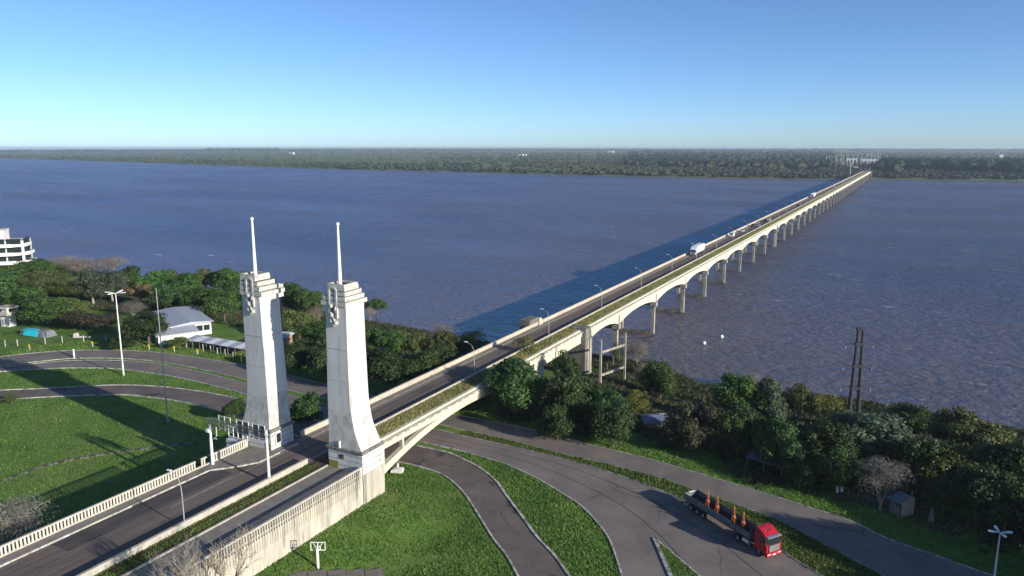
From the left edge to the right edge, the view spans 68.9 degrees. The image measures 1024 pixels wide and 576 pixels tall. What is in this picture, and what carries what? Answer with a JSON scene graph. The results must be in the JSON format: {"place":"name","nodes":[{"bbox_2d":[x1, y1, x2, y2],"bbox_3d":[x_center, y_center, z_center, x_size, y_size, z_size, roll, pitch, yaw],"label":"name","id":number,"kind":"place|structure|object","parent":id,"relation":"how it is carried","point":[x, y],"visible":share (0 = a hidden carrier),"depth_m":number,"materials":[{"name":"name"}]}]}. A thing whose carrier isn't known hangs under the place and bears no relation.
{"place":"outdoors","nodes":[
{"label":"outdoors","id":0,"kind":"place"},
{"bbox_2d":[0,395,297,545],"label":"lawn grass","id":1,"kind":"structure","parent":0,"point":[62,449],"depth_m":136.69,"materials":[{"name":"plant"}]},
{"bbox_2d":[96,464,319,575],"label":"grass strip","id":2,"kind":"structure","parent":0,"point":[291,479],"depth_m":94.84,"materials":[{"name":"plant"}]},
{"bbox_2d":[0,385,566,575],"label":"ramp road","id":3,"kind":"structure","parent":0,"point":[526,550],"depth_m":121.88,"materials":[{"name":"asphalt"}]},
{"bbox_2d":[256,462,513,575],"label":"lawn grass","id":4,"kind":"structure","parent":0,"point":[469,532],"depth_m":102.79,"materials":[{"name":"plant"}]},
{"bbox_2d":[0,360,820,575],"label":"service road","id":5,"kind":"structure","parent":0,"point":[631,535],"depth_m":111.21,"materials":[{"name":"asphalt"}]},
{"bbox_2d":[660,545,696,575],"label":"traffic island","id":6,"kind":"structure","parent":5,"relation":"on","point":[675,567],"depth_m":96.94,"materials":[{"name":"green plant"}]},
{"bbox_2d":[655,540,697,575],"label":"island grass","id":7,"kind":"structure","parent":6,"relation":"on","point":[681,566],"depth_m":96.80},
{"bbox_2d":[684,489,782,557],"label":"red lorry","id":8,"kind":"object","parent":5,"relation":"on","point":[766,539],"visible":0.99,"depth_m":103.37,"materials":[{"name":"paint"}]},
{"bbox_2d":[0,350,991,575],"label":"underpass road","id":9,"kind":"structure","parent":0,"point":[871,549],"depth_m":119.74,"materials":[{"name":"asphalt"}]},
{"bbox_2d":[0,158,1023,428],"bbox_3d":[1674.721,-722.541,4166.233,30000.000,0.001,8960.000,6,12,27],"label":"river water","id":10,"kind":"structure","parent":0,"point":[920,282],"depth_m":456.05,"materials":[{"name":"liquid"}]},
{"bbox_2d":[0,269,1023,575],"bbox_3d":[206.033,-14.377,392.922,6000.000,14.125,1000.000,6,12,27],"label":"ground","id":11,"kind":"structure","parent":0,"point":[64,331],"depth_m":125.01,"materials":[{"name":"green plant"}]},
{"bbox_2d":[0,305,19,326],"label":"house","id":12,"kind":"structure","parent":11,"relation":"on","point":[7,319],"depth_m":226.11,"materials":[{"name":"concrete"}]},
{"bbox_2d":[0,271,25,292],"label":"broadleaf tree","id":13,"kind":"object","parent":11,"relation":"on","point":[5,277],"visible":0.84,"depth_m":261.74,"materials":[{"name":"green plant"}]},
{"bbox_2d":[0,228,36,266],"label":"apartment building","id":14,"kind":"structure","parent":11,"relation":"on","point":[13,251],"depth_m":315.99,"materials":[{"name":"paint"}]},
{"bbox_2d":[0,286,48,319],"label":"broadleaf tree","id":15,"kind":"object","parent":11,"relation":"on","point":[11,296],"visible":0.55,"depth_m":231.87,"materials":[{"name":"green plant"}]},
{"bbox_2d":[0,263,50,287],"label":"broadleaf tree","id":16,"kind":"object","parent":11,"relation":"on","point":[24,268],"visible":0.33,"depth_m":275.27,"materials":[{"name":"green plant"}]},
{"bbox_2d":[0,491,59,553],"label":"bare bush","id":17,"kind":"object","parent":11,"relation":"on","point":[8,521],"visible":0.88,"depth_m":98.18,"materials":[{"name":"plant"}]},
{"bbox_2d":[20,328,56,337],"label":"tarpaulin heap","id":18,"kind":"object","parent":11,"relation":"on","point":[37,332],"visible":1,"depth_m":214.71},
{"bbox_2d":[8,269,73,293],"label":"broadleaf tree","id":19,"kind":"object","parent":11,"relation":"on","point":[40,275],"visible":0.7,"depth_m":268.79,"materials":[{"name":"green plant"}]},
{"bbox_2d":[11,294,77,326],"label":"broadleaf tree","id":20,"kind":"object","parent":11,"relation":"on","point":[43,308],"visible":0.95,"depth_m":221.09,"materials":[{"name":"green plant"}]},
{"bbox_2d":[25,280,87,296],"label":"broadleaf tree","id":21,"kind":"object","parent":11,"relation":"on","point":[60,287],"visible":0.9,"depth_m":249.84,"materials":[{"name":"green plant"}]},
{"bbox_2d":[54,310,99,330],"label":"broadleaf tree","id":22,"kind":"object","parent":11,"relation":"on","point":[77,317],"visible":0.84,"depth_m":218.77,"materials":[{"name":"green plant"}]},
{"bbox_2d":[60,258,112,274],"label":"bare bush","id":23,"kind":"object","parent":11,"relation":"on","point":[79,265],"visible":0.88,"depth_m":359.54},
{"bbox_2d":[71,268,111,303],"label":"gum tree","id":24,"kind":"object","parent":11,"relation":"on","point":[91,280],"visible":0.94,"depth_m":253.92,"materials":[{"name":"green plant"}]},
{"bbox_2d":[0,441,196,481],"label":"stone path","id":25,"kind":"structure","parent":11,"relation":"on","point":[65,460],"depth_m":131.70,"materials":[{"name":"stone"}]},
{"bbox_2d":[82,313,120,330],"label":"shrub","id":26,"kind":"object","parent":11,"relation":"on","point":[104,319],"visible":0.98,"depth_m":219.32,"materials":[{"name":"green plant"}]},
{"bbox_2d":[99,270,129,302],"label":"gum tree","id":27,"kind":"object","parent":11,"relation":"on","point":[115,281],"visible":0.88,"depth_m":256.93,"materials":[{"name":"green plant"}]},
{"bbox_2d":[121,283,152,304],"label":"broadleaf tree","id":28,"kind":"object","parent":11,"relation":"on","point":[139,290],"visible":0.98,"depth_m":255.33,"materials":[{"name":"brown plant"}]},
{"bbox_2d":[113,310,170,344],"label":"broadleaf tree","id":29,"kind":"object","parent":11,"relation":"on","point":[146,323],"visible":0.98,"depth_m":200.92,"materials":[{"name":"green plant"}]},
{"bbox_2d":[133,269,175,291],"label":"broadleaf tree","id":30,"kind":"object","parent":11,"relation":"on","point":[155,277],"visible":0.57,"depth_m":291.40,"materials":[{"name":"green plant"}]},
{"bbox_2d":[0,368,325,418],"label":"verge grass","id":31,"kind":"structure","parent":11,"relation":"on","point":[98,371],"depth_m":174.91,"materials":[{"name":"plant"}]},
{"bbox_2d":[145,281,188,307],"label":"broadleaf tree","id":32,"kind":"object","parent":11,"relation":"on","point":[167,295],"visible":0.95,"depth_m":240.82,"materials":[{"name":"green plant"}]},
{"bbox_2d":[148,529,203,575],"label":"bare tree","id":33,"kind":"object","parent":11,"relation":"on","point":[182,569],"visible":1,"depth_m":77.49,"materials":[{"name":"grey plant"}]},
{"bbox_2d":[0,441,361,575],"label":"bridge approach","id":34,"kind":"structure","parent":11,"relation":"on","point":[95,545],"depth_m":96.52,"materials":[{"name":"concrete"}]},
{"bbox_2d":[0,439,247,557],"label":"balustrade","id":35,"kind":"object","parent":34,"relation":"on","point":[202,459],"visible":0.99,"depth_m":98.71,"materials":[{"name":"concrete"}]},
{"bbox_2d":[203,415,272,477],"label":"sign gantry","id":36,"kind":"object","parent":34,"relation":"on","point":[243,428],"visible":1,"depth_m":108.33,"materials":[{"name":"metal"}]},
{"bbox_2d":[240,217,294,450],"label":"gate tower","id":37,"kind":"structure","parent":34,"relation":"on","point":[267,405],"depth_m":116.31,"materials":[{"name":"concrete"}]},
{"bbox_2d":[173,467,362,575],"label":"balustrade","id":38,"kind":"object","parent":34,"relation":"on","point":[339,486],"visible":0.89,"depth_m":96.31,"materials":[{"name":"concrete"}]},
{"bbox_2d":[321,222,384,504],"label":"gate tower","id":39,"kind":"structure","parent":34,"relation":"on","point":[356,442],"depth_m":108.90,"materials":[{"name":"concrete"}]},
{"bbox_2d":[153,306,212,344],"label":"hall","id":40,"kind":"structure","parent":11,"relation":"on","point":[187,321],"depth_m":216.16,"materials":[{"name":"white"}]},
{"bbox_2d":[169,272,202,293],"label":"broadleaf tree","id":41,"kind":"object","parent":11,"relation":"on","point":[189,281],"visible":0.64,"depth_m":280.57,"materials":[{"name":"green plant"}]},
{"bbox_2d":[177,285,224,314],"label":"broadleaf tree","id":42,"kind":"object","parent":11,"relation":"on","point":[195,296],"visible":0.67,"depth_m":239.28,"materials":[{"name":"green plant"}]},
{"bbox_2d":[185,335,245,357],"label":"awning","id":43,"kind":"object","parent":11,"relation":"on","point":[226,344],"visible":0.91,"depth_m":199.34,"materials":[{"name":"white paint"}]},
{"bbox_2d":[202,290,241,322],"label":"broadleaf tree","id":44,"kind":"object","parent":11,"relation":"on","point":[218,302],"visible":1,"depth_m":229.22,"materials":[{"name":"green plant"}]},
{"bbox_2d":[185,520,264,575],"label":"bare tree","id":45,"kind":"object","parent":11,"relation":"on","point":[211,565],"visible":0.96,"depth_m":82.76,"materials":[{"name":"plant"}]},
{"bbox_2d":[206,267,243,288],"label":"broadleaf tree","id":46,"kind":"object","parent":11,"relation":"on","point":[221,275],"visible":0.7,"depth_m":305.61,"materials":[{"name":"green plant"}]},
{"bbox_2d":[221,398,245,423],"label":"shrub","id":47,"kind":"object","parent":11,"relation":"on","point":[235,407],"visible":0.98,"depth_m":145.92,"materials":[{"name":"green plant"}]},
{"bbox_2d":[0,394,518,575],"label":"kerb","id":48,"kind":"structure","parent":11,"relation":"on","point":[489,532],"depth_m":126.77,"materials":[{"name":"concrete"}]},
{"bbox_2d":[0,384,569,575],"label":"kerb","id":49,"kind":"structure","parent":11,"relation":"on","point":[530,527],"depth_m":128.93,"materials":[{"name":"concrete"}]},
{"bbox_2d":[279,281,301,309],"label":"broadleaf tree","id":50,"kind":"object","parent":11,"relation":"on","point":[286,301],"visible":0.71,"depth_m":270.02,"materials":[{"name":"green plant"}]},
{"bbox_2d":[284,342,315,376],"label":"broadleaf tree","id":51,"kind":"object","parent":11,"relation":"on","point":[296,354],"visible":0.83,"depth_m":174.81,"materials":[{"name":"green plant"}]},
{"bbox_2d":[281,309,320,338],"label":"broadleaf tree","id":52,"kind":"object","parent":11,"relation":"on","point":[293,320],"visible":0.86,"depth_m":208.69,"materials":[{"name":"green plant"}]},
{"bbox_2d":[289,390,323,426],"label":"broadleaf tree","id":53,"kind":"object","parent":11,"relation":"on","point":[306,409],"visible":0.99,"depth_m":139.17,"materials":[{"name":"green plant"}]},
{"bbox_2d":[292,288,325,314],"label":"broadleaf tree","id":54,"kind":"object","parent":11,"relation":"on","point":[304,299],"visible":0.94,"depth_m":261.38,"materials":[{"name":"green plant"}]},
{"bbox_2d":[295,321,326,347],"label":"broadleaf tree","id":55,"kind":"object","parent":11,"relation":"on","point":[313,332],"visible":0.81,"depth_m":190.02,"materials":[{"name":"green plant"}]},
{"bbox_2d":[0,367,622,575],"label":"kerb","id":56,"kind":"structure","parent":11,"relation":"on","point":[600,526],"depth_m":132.01,"materials":[{"name":"concrete"}]},
{"bbox_2d":[306,346,326,381],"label":"broadleaf tree","id":57,"kind":"object","parent":11,"relation":"on","point":[317,357],"visible":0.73,"depth_m":169.72,"materials":[{"name":"green plant"}]},
{"bbox_2d":[287,568,382,575],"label":"court paving","id":58,"kind":"structure","parent":11,"relation":"on","point":[360,572],"depth_m":93.71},
{"bbox_2d":[365,327,383,354],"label":"broadleaf tree","id":59,"kind":"object","parent":11,"relation":"on","point":[371,334],"visible":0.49,"depth_m":187.59,"materials":[{"name":"green plant"}]},
{"bbox_2d":[366,346,406,391],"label":"broadleaf tree","id":60,"kind":"object","parent":11,"relation":"on","point":[383,364],"visible":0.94,"depth_m":158.29,"materials":[{"name":"green plant"}]},
{"bbox_2d":[374,329,409,352],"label":"broadleaf tree","id":61,"kind":"object","parent":11,"relation":"on","point":[392,339],"visible":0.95,"depth_m":185.51,"materials":[{"name":"green plant"}]},
{"bbox_2d":[4,360,822,575],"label":"kerb","id":62,"kind":"structure","parent":11,"relation":"on","point":[458,434],"depth_m":135.54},
{"bbox_2d":[400,331,429,354],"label":"broadleaf tree","id":63,"kind":"object","parent":11,"relation":"on","point":[416,342],"visible":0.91,"depth_m":185.89,"materials":[{"name":"green plant"}]},
{"bbox_2d":[398,347,444,378],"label":"broadleaf tree","id":64,"kind":"object","parent":11,"relation":"on","point":[419,363],"visible":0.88,"depth_m":162.12,"materials":[{"name":"green plant"}]},
{"bbox_2d":[0,358,883,575],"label":"kerb","id":65,"kind":"structure","parent":11,"relation":"on","point":[471,431],"depth_m":139.24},
{"bbox_2d":[426,331,459,354],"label":"broadleaf tree","id":66,"kind":"object","parent":11,"relation":"on","point":[443,337],"visible":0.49,"depth_m":185.26,"materials":[{"name":"green plant"}]},
{"bbox_2d":[430,342,458,368],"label":"broadleaf tree","id":67,"kind":"object","parent":11,"relation":"on","point":[447,355],"visible":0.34,"depth_m":172.29,"materials":[{"name":"green plant"}]},
{"bbox_2d":[102,171,871,575],"bbox_3d":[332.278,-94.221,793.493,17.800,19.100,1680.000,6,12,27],"label":"bridge","id":68,"kind":"structure","parent":11,"relation":"on","point":[394,401],"depth_m":194.25,"materials":[{"name":"concrete"}]},
{"bbox_2d":[375,171,869,437],"bbox_3d":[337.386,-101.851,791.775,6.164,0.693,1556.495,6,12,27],"label":"strip weeds","id":69,"kind":"object","parent":68,"relation":"on","point":[391,424],"visible":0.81,"depth_m":182.20,"materials":[{"name":"plant"}]},
{"bbox_2d":[0,350,992,575],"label":"kerb","id":70,"kind":"structure","parent":11,"relation":"on","point":[635,455],"depth_m":123.97,"materials":[{"name":"concrete"}]},
{"bbox_2d":[481,356,548,414],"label":"broadleaf tree","id":71,"kind":"object","parent":11,"relation":"on","point":[513,382],"visible":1,"depth_m":146.34,"materials":[{"name":"green plant"}]},
{"bbox_2d":[447,448,620,575],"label":"island grass","id":72,"kind":"structure","parent":11,"relation":"on","point":[528,490],"depth_m":110.10,"materials":[{"name":"plant"}]},
{"bbox_2d":[46,280,1023,553],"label":"scrub","id":73,"kind":"object","parent":11,"relation":"on","point":[508,412],"visible":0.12,"depth_m":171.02,"materials":[{"name":"green plant"}]},
{"bbox_2d":[533,403,576,439],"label":"broadleaf tree","id":74,"kind":"object","parent":11,"relation":"on","point":[554,419],"visible":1,"depth_m":136.40,"materials":[{"name":"green plant"}]},
{"bbox_2d":[552,349,582,378],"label":"broadleaf tree","id":75,"kind":"object","parent":11,"relation":"on","point":[565,363],"visible":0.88,"depth_m":168.87,"materials":[{"name":"green plant"}]},
{"bbox_2d":[540,371,595,421],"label":"broadleaf tree","id":76,"kind":"object","parent":11,"relation":"on","point":[573,393],"visible":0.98,"depth_m":143.27,"materials":[{"name":"green plant"}]},
{"bbox_2d":[584,385,626,419],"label":"broadleaf tree","id":77,"kind":"object","parent":11,"relation":"on","point":[604,398],"visible":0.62,"depth_m":143.53,"materials":[{"name":"green plant"}]},
{"bbox_2d":[599,333,626,384],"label":"ruined frame","id":78,"kind":"object","parent":11,"relation":"on","point":[623,367],"visible":0.93,"depth_m":180.21,"materials":[{"name":"concrete"}]},
{"bbox_2d":[589,397,638,446],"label":"broadleaf tree","id":79,"kind":"object","parent":11,"relation":"on","point":[615,421],"visible":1,"depth_m":133.44,"materials":[{"name":"green plant"}]},
{"bbox_2d":[639,413,667,429],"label":"hut","id":80,"kind":"object","parent":11,"relation":"on","point":[652,420],"visible":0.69,"depth_m":144.29,"materials":[{"name":"white paint"}]},
{"bbox_2d":[635,360,677,397],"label":"broadleaf tree","id":81,"kind":"object","parent":11,"relation":"on","point":[655,377],"visible":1,"depth_m":175.18,"materials":[{"name":"green plant"}]},
{"bbox_2d":[460,430,885,575],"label":"median grass","id":82,"kind":"structure","parent":11,"relation":"on","point":[785,539],"depth_m":106.48,"materials":[{"name":"plant"}]},
{"bbox_2d":[661,399,712,450],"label":"broadleaf tree","id":83,"kind":"object","parent":11,"relation":"on","point":[685,420],"visible":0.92,"depth_m":131.75,"materials":[{"name":"green plant"}]},
{"bbox_2d":[695,400,729,450],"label":"broadleaf tree","id":84,"kind":"object","parent":11,"relation":"on","point":[707,413],"visible":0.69,"depth_m":130.34,"materials":[{"name":"green plant"}]},
{"bbox_2d":[712,371,769,418],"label":"broadleaf tree","id":85,"kind":"object","parent":11,"relation":"on","point":[734,391],"visible":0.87,"depth_m":149.37,"materials":[{"name":"green plant"}]},
{"bbox_2d":[714,405,768,456],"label":"broadleaf tree","id":86,"kind":"object","parent":11,"relation":"on","point":[737,423],"visible":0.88,"depth_m":128.72,"materials":[{"name":"green plant"}]},
{"bbox_2d":[751,376,788,421],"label":"broadleaf tree","id":87,"kind":"object","parent":11,"relation":"on","point":[776,407],"visible":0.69,"depth_m":147.91,"materials":[{"name":"green plant"}]},
{"bbox_2d":[751,417,809,479],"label":"broadleaf tree","id":88,"kind":"object","parent":11,"relation":"on","point":[774,439],"visible":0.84,"depth_m":122.80,"materials":[{"name":"green plant"}]},
{"bbox_2d":[778,454,816,487],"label":"shrub","id":89,"kind":"object","parent":11,"relation":"on","point":[803,475],"visible":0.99,"depth_m":118.12,"materials":[{"name":"green plant"}]},
{"bbox_2d":[782,382,822,418],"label":"broadleaf tree","id":90,"kind":"object","parent":11,"relation":"on","point":[800,398],"visible":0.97,"depth_m":158.76,"materials":[{"name":"green plant"}]},
{"bbox_2d":[808,393,844,419],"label":"broadleaf tree","id":91,"kind":"object","parent":11,"relation":"on","point":[826,407],"visible":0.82,"depth_m":157.54,"materials":[{"name":"green plant"}]},
{"bbox_2d":[800,420,863,470],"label":"broadleaf tree","id":92,"kind":"object","parent":11,"relation":"on","point":[820,438],"visible":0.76,"depth_m":122.31,"materials":[{"name":"green plant"}]},
{"bbox_2d":[813,445,867,493],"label":"broadleaf tree","id":93,"kind":"object","parent":11,"relation":"on","point":[839,467],"visible":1,"depth_m":115.53,"materials":[{"name":"green plant"}]},
{"bbox_2d":[840,327,873,413],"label":"power pylon","id":94,"kind":"object","parent":11,"relation":"on","point":[854,365],"visible":0.94,"depth_m":158.10,"materials":[{"name":"metal"}]},
{"bbox_2d":[824,408,923,460],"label":"broadleaf tree","id":95,"kind":"object","parent":11,"relation":"on","point":[871,437],"visible":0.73,"depth_m":125.63,"materials":[{"name":"green plant"}]},
{"bbox_2d":[854,455,917,510],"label":"bare tree","id":96,"kind":"object","parent":11,"relation":"on","point":[884,474],"visible":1,"depth_m":110.62,"materials":[{"name":"plant"}]},
{"bbox_2d":[832,486,973,537],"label":"bare soil","id":97,"kind":"structure","parent":11,"relation":"on","point":[940,523],"depth_m":110.92,"materials":[{"name":"soil"}]},
{"bbox_2d":[886,491,914,517],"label":"plank shack","id":98,"kind":"structure","parent":97,"relation":"on","point":[906,501],"depth_m":110.26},
{"bbox_2d":[882,401,931,434],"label":"broadleaf tree","id":99,"kind":"object","parent":11,"relation":"on","point":[916,419],"visible":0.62,"depth_m":142.93,"materials":[{"name":"green plant"}]},
{"bbox_2d":[885,436,948,483],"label":"broadleaf tree","id":100,"kind":"object","parent":11,"relation":"on","point":[910,452],"visible":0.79,"depth_m":117.39,"materials":[{"name":"green plant"}]},
{"bbox_2d":[913,441,986,477],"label":"broadleaf tree","id":101,"kind":"object","parent":11,"relation":"on","point":[953,456],"visible":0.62,"depth_m":114.79,"materials":[{"name":"green plant"}]},
{"bbox_2d":[924,405,995,442],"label":"broadleaf tree","id":102,"kind":"object","parent":11,"relation":"on","point":[938,429],"visible":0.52,"depth_m":128.77,"materials":[{"name":"green plant"}]},
{"bbox_2d":[939,462,1017,522],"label":"broadleaf tree","id":103,"kind":"object","parent":11,"relation":"on","point":[962,483],"visible":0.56,"depth_m":106.94,"materials":[{"name":"green plant"}]},
{"bbox_2d":[945,419,1022,449],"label":"broadleaf tree","id":104,"kind":"object","parent":11,"relation":"on","point":[998,434],"visible":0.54,"depth_m":123.18,"materials":[{"name":"green plant"}]},
{"bbox_2d":[965,469,1023,537],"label":"broadleaf tree","id":105,"kind":"object","parent":11,"relation":"on","point":[992,505],"visible":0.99,"depth_m":102.04,"materials":[{"name":"green plant"}]},
{"bbox_2d":[965,435,1023,478],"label":"broadleaf tree","id":106,"kind":"object","parent":11,"relation":"on","point":[1003,457],"visible":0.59,"depth_m":112.23,"materials":[{"name":"green plant"}]},
{"bbox_2d":[0,148,1023,180],"bbox_3d":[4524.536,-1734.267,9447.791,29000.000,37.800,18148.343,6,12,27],"label":"land","id":107,"kind":"structure","parent":0,"point":[322,156],"depth_m":3758.53,"materials":[{"name":"plant"}]},
{"bbox_2d":[0,148,1023,179],"bbox_3d":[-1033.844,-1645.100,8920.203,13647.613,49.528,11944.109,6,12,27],"label":"wood","id":108,"kind":"object","parent":107,"relation":"on","point":[774,162],"visible":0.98,"depth_m":2213.26,"materials":[{"name":"green plant"}]},
{"bbox_2d":[0,0,1023,149],"label":"sky","id":109,"kind":"structure","parent":0,"point":[75,74],"materials":[{"name":"blue"}]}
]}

